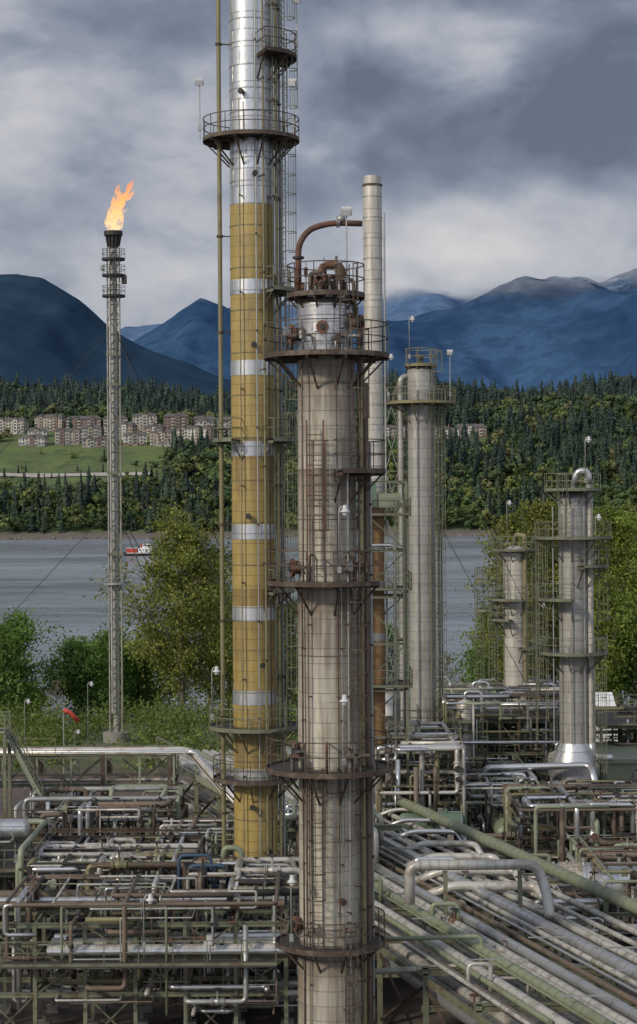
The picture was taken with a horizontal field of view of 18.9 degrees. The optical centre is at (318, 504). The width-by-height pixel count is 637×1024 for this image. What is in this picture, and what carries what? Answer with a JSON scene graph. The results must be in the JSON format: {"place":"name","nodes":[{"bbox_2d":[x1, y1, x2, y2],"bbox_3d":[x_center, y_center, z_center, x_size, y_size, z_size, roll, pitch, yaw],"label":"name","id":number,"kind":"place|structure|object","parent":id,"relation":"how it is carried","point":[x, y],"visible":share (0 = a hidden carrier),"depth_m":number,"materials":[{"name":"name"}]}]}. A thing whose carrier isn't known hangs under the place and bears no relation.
{"place":"outdoors","nodes":[
{"label":"outdoors","id":0,"kind":"place"},
{"bbox_2d":[0,712,64,818],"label":"steel stair","id":1,"kind":"object","parent":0,"point":[9,737],"visible":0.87,"depth_m":117.49,"materials":[{"name":"metal"}]},
{"bbox_2d":[35,413,66,430],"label":"apartment building","id":2,"kind":"structure","parent":0,"point":[51,422],"depth_m":2172.75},
{"bbox_2d":[0,472,149,476],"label":"hillside road","id":3,"kind":"structure","parent":0,"point":[56,474],"depth_m":1940.32,"materials":[{"name":"grey asphalt"}]},
{"bbox_2d":[0,274,230,395],"bbox_3d":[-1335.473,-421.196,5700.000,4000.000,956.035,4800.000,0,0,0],"label":"mountain range","id":4,"kind":"structure","parent":0,"point":[49,331],"depth_m":5851.01,"materials":[{"name":"blue stone"}]},
{"bbox_2d":[118,292,471,340],"bbox_3d":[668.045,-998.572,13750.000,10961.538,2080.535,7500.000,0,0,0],"label":"mountain range","id":5,"kind":"structure","parent":0,"point":[406,306],"depth_m":14230.17,"materials":[{"name":"blue stone"}]},
{"bbox_2d":[0,425,634,539],"bbox_3d":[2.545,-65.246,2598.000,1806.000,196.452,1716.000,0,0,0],"label":"hillside","id":6,"kind":"structure","parent":0,"point":[54,458],"depth_m":1974.76,"materials":[{"name":"green plant"}]},
{"bbox_2d":[0,416,28,433],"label":"apartment building","id":7,"kind":"structure","parent":6,"relation":"on","point":[15,425],"depth_m":2160.06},
{"bbox_2d":[19,434,48,445],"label":"apartment building","id":8,"kind":"structure","parent":6,"relation":"on","point":[33,440],"depth_m":2070.76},
{"bbox_2d":[27,427,46,436],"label":"apartment building","id":9,"kind":"structure","parent":6,"relation":"on","point":[37,431],"depth_m":2124.18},
{"bbox_2d":[55,427,82,444],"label":"apartment building","id":10,"kind":"structure","parent":6,"relation":"on","point":[68,436],"depth_m":2079.11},
{"bbox_2d":[66,415,101,427],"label":"apartment building","id":11,"kind":"structure","parent":6,"relation":"on","point":[78,421],"depth_m":2161.83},
{"bbox_2d":[81,424,103,437],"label":"apartment building","id":12,"kind":"structure","parent":6,"relation":"on","point":[90,430],"depth_m":2111.62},
{"bbox_2d":[82,435,109,447],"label":"apartment building","id":13,"kind":"structure","parent":6,"relation":"on","point":[90,442],"depth_m":2065.01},
{"bbox_2d":[102,416,127,430],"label":"apartment building","id":14,"kind":"structure","parent":6,"relation":"on","point":[104,419],"depth_m":2168.10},
{"bbox_2d":[104,421,137,439],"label":"apartment building","id":15,"kind":"structure","parent":6,"relation":"on","point":[130,426],"depth_m":2109.56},
{"bbox_2d":[123,431,146,445],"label":"apartment building","id":16,"kind":"structure","parent":6,"relation":"on","point":[134,438],"depth_m":2068.43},
{"bbox_2d":[132,412,157,431],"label":"apartment building","id":17,"kind":"structure","parent":6,"relation":"on","point":[141,420],"depth_m":2167.11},
{"bbox_2d":[143,423,166,437],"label":"apartment building","id":18,"kind":"structure","parent":6,"relation":"on","point":[148,428],"depth_m":2120.18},
{"bbox_2d":[149,428,176,446],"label":"apartment building","id":19,"kind":"structure","parent":6,"relation":"on","point":[154,439],"depth_m":2066.40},
{"bbox_2d":[163,413,188,429],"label":"apartment building","id":20,"kind":"structure","parent":6,"relation":"on","point":[171,420],"depth_m":2160.08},
{"bbox_2d":[178,425,218,443],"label":"apartment building","id":21,"kind":"structure","parent":6,"relation":"on","point":[186,432],"depth_m":2071.21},
{"bbox_2d":[191,415,214,425],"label":"apartment building","id":22,"kind":"structure","parent":6,"relation":"on","point":[195,419],"depth_m":2172.77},
{"bbox_2d":[196,417,230,437],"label":"apartment building","id":23,"kind":"structure","parent":6,"relation":"on","point":[204,421],"depth_m":2110.47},
{"bbox_2d":[6,534,487,539],"bbox_3d":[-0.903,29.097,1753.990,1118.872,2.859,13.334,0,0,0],"label":"shoreline rocks","id":24,"kind":"object","parent":6,"relation":"on","point":[9,538],"visible":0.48,"depth_m":1750.24,"materials":[{"name":"grey stone"}]},
{"bbox_2d":[0,367,636,532],"bbox_3d":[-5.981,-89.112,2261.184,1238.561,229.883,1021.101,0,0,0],"label":"distant forest","id":25,"kind":"object","parent":6,"relation":"on","point":[548,429],"visible":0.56,"depth_m":1936.84,"materials":[{"name":"green plant"}]},
{"bbox_2d":[383,425,404,437],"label":"apartment building","id":26,"kind":"structure","parent":6,"relation":"on","point":[391,431],"depth_m":2102.18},
{"bbox_2d":[436,427,461,439],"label":"apartment building","id":27,"kind":"structure","parent":6,"relation":"on","point":[453,430],"depth_m":2081.26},
{"bbox_2d":[454,423,486,437],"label":"apartment building","id":28,"kind":"structure","parent":6,"relation":"on","point":[481,428],"depth_m":2092.26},
{"bbox_2d":[0,536,636,723],"bbox_3d":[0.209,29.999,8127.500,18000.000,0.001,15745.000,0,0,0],"label":"water","id":29,"kind":"structure","parent":0,"point":[27,567],"depth_m":699.92,"materials":[{"name":"grey liquid"}]},
{"bbox_2d":[123,544,157,555],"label":"tug boat","id":30,"kind":"object","parent":29,"relation":"on","point":[129,552],"visible":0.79,"depth_m":1147.70,"materials":[{"name":"metal"}]},
{"bbox_2d":[0,723,636,1023],"bbox_3d":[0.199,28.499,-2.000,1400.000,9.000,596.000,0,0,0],"label":"ground","id":31,"kind":"structure","parent":0,"point":[67,1013],"depth_m":92.59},
{"bbox_2d":[1,683,52,722],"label":"broadleaf tree","id":32,"kind":"object","parent":31,"relation":"on","point":[46,697],"visible":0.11,"depth_m":239.46,"materials":[{"name":"green plant"}]},
{"bbox_2d":[24,699,30,788],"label":"flood lamp","id":33,"kind":"object","parent":31,"relation":"on","point":[28,701],"visible":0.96,"depth_m":159.97,"materials":[{"name":"grey metal"}]},
{"bbox_2d":[0,818,57,976],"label":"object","id":34,"kind":"object","parent":31,"relation":"on","point":[19,848],"visible":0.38,"depth_m":100.49,"materials":[{"name":"green paint"}]},
{"bbox_2d":[0,605,73,712],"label":"broadleaf tree","id":35,"kind":"object","parent":31,"relation":"on","point":[14,639],"visible":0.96,"depth_m":226.72,"materials":[{"name":"green plant"}]},
{"bbox_2d":[38,677,69,721],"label":"bare sapling","id":36,"kind":"object","parent":31,"relation":"on","point":[56,692],"visible":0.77,"depth_m":224.98,"materials":[{"name":"brown plant"}]},
{"bbox_2d":[63,708,79,773],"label":"windsock","id":37,"kind":"object","parent":31,"relation":"on","point":[72,715],"visible":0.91,"depth_m":169.91,"materials":[{"name":"red fabric"}]},
{"bbox_2d":[74,729,80,763],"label":"flood lamp","id":38,"kind":"object","parent":31,"relation":"on","point":[78,732],"visible":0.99,"depth_m":174.95,"materials":[{"name":"grey metal"}]},
{"bbox_2d":[33,629,138,722],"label":"broadleaf tree","id":39,"kind":"object","parent":31,"relation":"on","point":[82,658],"visible":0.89,"depth_m":234.24,"materials":[{"name":"green plant"}]},
{"bbox_2d":[87,681,93,782],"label":"flood lamp","id":40,"kind":"object","parent":31,"relation":"on","point":[91,684],"visible":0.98,"depth_m":164.98,"materials":[{"name":"grey metal"}]},
{"bbox_2d":[9,777,187,921],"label":"steel process frame","id":41,"kind":"object","parent":31,"relation":"on","point":[85,817],"visible":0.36,"depth_m":114.74,"materials":[{"name":"grey metal"}]},
{"bbox_2d":[46,627,152,718],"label":"broadleaf tree","id":42,"kind":"object","parent":31,"relation":"on","point":[127,665],"visible":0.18,"depth_m":244.98,"materials":[{"name":"green plant"}]},
{"bbox_2d":[21,834,204,986],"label":"steel process frame","id":43,"kind":"object","parent":31,"relation":"on","point":[129,857],"visible":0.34,"depth_m":98.37,"materials":[{"name":"grey metal"}]},
{"bbox_2d":[0,738,233,834],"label":"pipe bridge","id":44,"kind":"structure","parent":31,"relation":"on","point":[106,776],"depth_m":123.35,"materials":[{"name":"green paint"}]},
{"bbox_2d":[120,646,171,721],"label":"broadleaf tree","id":45,"kind":"object","parent":31,"relation":"on","point":[145,693],"visible":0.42,"depth_m":250.57,"materials":[{"name":"green plant"}]},
{"bbox_2d":[0,230,293,749],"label":"flare stack","id":46,"kind":"object","parent":31,"relation":"on","point":[112,274],"visible":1,"depth_m":194.60,"materials":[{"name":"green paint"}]},
{"bbox_2d":[105,182,133,229],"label":"gas flame","id":47,"kind":"object","parent":46,"relation":"on","point":[123,197],"visible":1,"depth_m":194.82,"materials":[{"name":"orange"}]},
{"bbox_2d":[0,854,299,1023],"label":"pipe header rack","id":48,"kind":"object","parent":31,"relation":"on","point":[248,955],"visible":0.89,"depth_m":85.97,"materials":[{"name":"grey metal"}]},
{"bbox_2d":[142,894,154,958],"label":"flood lamp","id":49,"kind":"object","parent":48,"relation":"attached to","point":[150,899],"visible":1,"depth_m":84.47,"materials":[{"name":"grey metal"}]},
{"bbox_2d":[79,502,232,711],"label":"cottonwood tree","id":50,"kind":"object","parent":31,"relation":"on","point":[187,554],"visible":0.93,"depth_m":236.13,"materials":[{"name":"green plant"}]},
{"bbox_2d":[129,634,199,720],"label":"broadleaf tree","id":51,"kind":"object","parent":31,"relation":"on","point":[168,694],"visible":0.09,"depth_m":261.80,"materials":[{"name":"green plant"}]},
{"bbox_2d":[168,548,232,712],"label":"broadleaf tree","id":52,"kind":"object","parent":31,"relation":"on","point":[219,683],"visible":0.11,"depth_m":249.62,"materials":[{"name":"green plant"}]},
{"bbox_2d":[194,595,232,717],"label":"broadleaf tree","id":53,"kind":"object","parent":31,"relation":"on","point":[231,686],"visible":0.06,"depth_m":261.55,"materials":[{"name":"green plant"}]},
{"bbox_2d":[155,794,298,989],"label":"process pipework","id":54,"kind":"object","parent":31,"relation":"on","point":[206,866],"visible":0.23,"depth_m":103.95,"materials":[{"name":"blue paint"}]},
{"bbox_2d":[216,845,244,927],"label":"loop","id":55,"kind":"object","parent":31,"relation":"on","point":[237,848],"visible":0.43,"depth_m":96.87,"materials":[{"name":"green paint"}]},
{"bbox_2d":[203,0,299,871],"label":"distillation column","id":56,"kind":"structure","parent":31,"relation":"on","point":[254,140],"depth_m":99.08,"materials":[{"name":"metal"}]},
{"bbox_2d":[195,78,203,138],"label":"flood lamp","id":57,"kind":"object","parent":56,"relation":"attached to","point":[199,82],"visible":1,"depth_m":99.53,"materials":[{"name":"grey metal"}]},
{"bbox_2d":[211,666,220,726],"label":"flood lamp","id":58,"kind":"object","parent":56,"relation":"attached to","point":[216,670],"visible":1,"depth_m":99.08,"materials":[{"name":"grey metal"}]},
{"bbox_2d":[288,78,297,133],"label":"flood lamp","id":59,"kind":"object","parent":56,"relation":"attached to","point":[292,82],"visible":1,"depth_m":98.89,"materials":[{"name":"grey metal"}]},
{"bbox_2d":[292,0,300,46],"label":"flood lamp","id":60,"kind":"object","parent":56,"relation":"attached to","point":[296,1],"visible":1,"depth_m":99.43,"materials":[{"name":"grey metal"}]},
{"bbox_2d":[277,596,297,710],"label":"broadleaf tree","id":61,"kind":"object","parent":31,"relation":"on","point":[293,643],"visible":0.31,"depth_m":244.12,"materials":[{"name":"green plant"}]},
{"bbox_2d":[0,679,634,772],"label":"shrub thicket","id":62,"kind":"object","parent":31,"relation":"on","point":[49,724],"visible":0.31,"depth_m":198.55,"materials":[{"name":"green plant"}]},
{"bbox_2d":[264,214,392,1023],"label":"distillation column","id":63,"kind":"structure","parent":31,"relation":"on","point":[338,942],"depth_m":79.85,"materials":[{"name":"metal"}]},
{"bbox_2d":[287,875,296,951],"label":"flood lamp","id":64,"kind":"object","parent":63,"relation":"attached to","point":[291,881],"visible":1,"depth_m":79.07,"materials":[{"name":"grey metal"}]},
{"bbox_2d":[337,505,349,581],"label":"flood lamp","id":65,"kind":"object","parent":63,"relation":"attached to","point":[344,510],"visible":1,"depth_m":78.97,"materials":[{"name":"grey metal"}]},
{"bbox_2d":[339,694,349,773],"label":"flood lamp","id":66,"kind":"object","parent":63,"relation":"attached to","point":[344,700],"visible":1,"depth_m":78.67,"materials":[{"name":"grey metal"}]},
{"bbox_2d":[340,206,351,289],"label":"flood lamp","id":67,"kind":"object","parent":63,"relation":"attached to","point":[346,211],"visible":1,"depth_m":79.68,"materials":[{"name":"grey metal"}]},
{"bbox_2d":[362,175,387,858],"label":"chimney stack","id":68,"kind":"object","parent":31,"relation":"on","point":[372,233],"visible":0.66,"depth_m":124.46,"materials":[{"name":"metal"}]},
{"bbox_2d":[356,480,412,836],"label":"lattice tower","id":69,"kind":"structure","parent":31,"relation":"on","point":[390,500],"depth_m":123.26,"materials":[{"name":"grey metal"}]},
{"bbox_2d":[385,618,398,679],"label":"broadleaf tree","id":70,"kind":"object","parent":31,"relation":"on","point":[391,649],"visible":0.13,"depth_m":261.38,"materials":[{"name":"green plant"}]},
{"bbox_2d":[154,720,636,1023],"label":"pipe rack","id":71,"kind":"object","parent":31,"relation":"on","point":[511,957],"visible":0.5,"depth_m":89.08,"materials":[{"name":"grey metal"}]},
{"bbox_2d":[385,688,420,832],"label":"furnace housing","id":72,"kind":"object","parent":31,"relation":"on","point":[389,710],"visible":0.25,"depth_m":129.00,"materials":[{"name":"white paint"}]},
{"bbox_2d":[373,710,466,869],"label":"steel process frame","id":73,"kind":"object","parent":31,"relation":"on","point":[428,775],"visible":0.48,"depth_m":121.22,"materials":[{"name":"green paint"}]},
{"bbox_2d":[400,805,465,851],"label":"heat exchanger","id":74,"kind":"object","parent":31,"relation":"on","point":[459,817],"visible":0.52,"depth_m":118.55,"materials":[{"name":"metal"}]},
{"bbox_2d":[436,650,466,699],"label":"broadleaf tree","id":75,"kind":"object","parent":31,"relation":"on","point":[448,663],"visible":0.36,"depth_m":231.93,"materials":[{"name":"green plant"}]},
{"bbox_2d":[447,690,487,790],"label":"vertical drum","id":76,"kind":"object","parent":31,"relation":"on","point":[465,714],"visible":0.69,"depth_m":136.85,"materials":[{"name":"green paint"}]},
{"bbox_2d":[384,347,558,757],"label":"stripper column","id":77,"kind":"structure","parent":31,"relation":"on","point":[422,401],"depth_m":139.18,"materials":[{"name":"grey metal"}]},
{"bbox_2d":[387,354,393,402],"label":"flood lamp","id":78,"kind":"object","parent":77,"relation":"attached to","point":[391,357],"visible":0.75,"depth_m":138.97,"materials":[{"name":"grey metal"}]},
{"bbox_2d":[408,316,414,364],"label":"flood lamp","id":79,"kind":"object","parent":77,"relation":"attached to","point":[412,319],"visible":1,"depth_m":139.07,"materials":[{"name":"grey metal"}]},
{"bbox_2d":[446,349,452,399],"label":"flood lamp","id":80,"kind":"object","parent":77,"relation":"on","point":[449,352],"visible":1,"depth_m":139.28,"materials":[{"name":"grey metal"}]},
{"bbox_2d":[458,681,489,727],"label":"vertical drum","id":81,"kind":"object","parent":31,"relation":"on","point":[480,682],"visible":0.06,"depth_m":149.91,"materials":[{"name":"green paint"}]},
{"bbox_2d":[449,637,502,692],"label":"broadleaf tree","id":82,"kind":"object","parent":31,"relation":"on","point":[480,658],"visible":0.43,"depth_m":239.25,"materials":[{"name":"green plant"}]},
{"bbox_2d":[449,600,503,691],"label":"broadleaf tree","id":83,"kind":"object","parent":31,"relation":"on","point":[479,633],"visible":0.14,"depth_m":257.56,"materials":[{"name":"green plant"}]},
{"bbox_2d":[437,683,559,817],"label":"steel process frame","id":84,"kind":"object","parent":31,"relation":"on","point":[514,733],"visible":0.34,"depth_m":139.01,"materials":[{"name":"green paint"}]},
{"bbox_2d":[489,808,512,879],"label":"heat exchanger","id":85,"kind":"object","parent":31,"relation":"on","point":[497,824],"visible":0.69,"depth_m":121.12,"materials":[{"name":"metal"}]},
{"bbox_2d":[455,509,558,685],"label":"broadleaf tree","id":86,"kind":"object","parent":31,"relation":"on","point":[507,531],"visible":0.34,"depth_m":223.72,"materials":[{"name":"green plant"}]},
{"bbox_2d":[474,533,541,727],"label":"stripper column","id":87,"kind":"structure","parent":31,"relation":"on","point":[516,559],"depth_m":159.11,"materials":[{"name":"silver paint"}]},
{"bbox_2d":[506,500,511,544],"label":"flood lamp","id":88,"kind":"object","parent":87,"relation":"on","point":[509,503],"visible":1,"depth_m":158.94,"materials":[{"name":"grey metal"}]},
{"bbox_2d":[477,494,558,680],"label":"broadleaf tree","id":89,"kind":"object","parent":31,"relation":"on","point":[541,511],"visible":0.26,"depth_m":230.48,"materials":[{"name":"green plant"}]},
{"bbox_2d":[433,672,636,965],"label":"process pipework","id":90,"kind":"object","parent":31,"relation":"on","point":[490,791],"visible":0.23,"depth_m":111.66,"materials":[{"name":"metal"}]},
{"bbox_2d":[536,741,559,781],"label":"vertical drum","id":91,"kind":"object","parent":31,"relation":"on","point":[542,773],"visible":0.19,"depth_m":133.70,"materials":[{"name":"grey paint"}]},
{"bbox_2d":[525,468,612,834],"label":"fractionator column","id":92,"kind":"structure","parent":31,"relation":"on","point":[577,652],"depth_m":129.16,"materials":[{"name":"silver metal"}]},
{"bbox_2d":[584,436,591,487],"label":"flood lamp","id":93,"kind":"object","parent":92,"relation":"on","point":[588,439],"visible":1,"depth_m":129.07,"materials":[{"name":"grey metal"}]},
{"bbox_2d":[594,514,601,564],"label":"flood lamp","id":94,"kind":"object","parent":92,"relation":"on","point":[598,517],"visible":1,"depth_m":129.07,"materials":[{"name":"grey metal"}]},
{"bbox_2d":[501,769,636,893],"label":"steel process frame","id":95,"kind":"object","parent":31,"relation":"on","point":[605,815],"visible":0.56,"depth_m":113.03,"materials":[{"name":"green paint"}]},
{"bbox_2d":[530,544,624,679],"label":"broadleaf tree","id":96,"kind":"object","parent":31,"relation":"on","point":[555,606],"depth_m":239.15,"materials":[{"name":"green plant"}]},
{"bbox_2d":[546,546,613,691],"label":"broadleaf tree","id":97,"kind":"object","parent":31,"relation":"on","point":[557,605],"visible":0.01,"depth_m":234.60,"materials":[{"name":"green plant"}]},
{"bbox_2d":[548,853,636,926],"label":"horizontal pressure vessel","id":98,"kind":"object","parent":31,"relation":"on","point":[583,867],"visible":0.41,"depth_m":103.15,"materials":[{"name":"silver metal"}]},
{"bbox_2d":[548,571,636,699],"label":"broadleaf tree","id":99,"kind":"object","parent":31,"relation":"on","point":[613,681],"visible":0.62,"depth_m":210.31,"materials":[{"name":"green plant"}]},
{"bbox_2d":[549,501,636,705],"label":"broadleaf tree","id":100,"kind":"object","parent":31,"relation":"on","point":[623,540],"visible":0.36,"depth_m":219.57,"materials":[{"name":"green plant"}]},
{"bbox_2d":[559,694,636,745],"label":"steel process frame","id":101,"kind":"object","parent":31,"relation":"on","point":[620,716],"visible":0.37,"depth_m":153.69,"materials":[{"name":"green paint"}]},
{"bbox_2d":[595,692,617,741],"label":"storage tent","id":102,"kind":"object","parent":31,"relation":"on","point":[610,695],"visible":0.04,"depth_m":190.11,"materials":[{"name":"white fabric"}]},
{"bbox_2d":[595,529,636,618],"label":"broadleaf tree","id":103,"kind":"object","parent":31,"relation":"on","point":[626,560],"visible":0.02,"depth_m":230.01,"materials":[{"name":"green plant"}]},
{"bbox_2d":[596,743,636,791],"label":"compressor building","id":104,"kind":"structure","parent":31,"relation":"on","point":[622,765],"depth_m":142.42,"materials":[{"name":"green paint"}]},
{"bbox_2d":[596,613,636,705],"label":"broadleaf tree","id":105,"kind":"object","parent":31,"relation":"on","point":[633,674],"visible":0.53,"depth_m":213.41,"materials":[{"name":"green plant"}]},
{"bbox_2d":[0,0,636,330],"label":"sky","id":106,"kind":"structure","parent":0,"point":[500,136],"materials":[{"name":"grey"}]},
{"bbox_2d":[133,275,636,392],"bbox_3d":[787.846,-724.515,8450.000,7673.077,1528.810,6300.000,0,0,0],"label":"mountain range","id":107,"kind":"structure","parent":0,"point":[528,334],"depth_m":8593.56,"materials":[{"name":"blue stone"}]}
]}

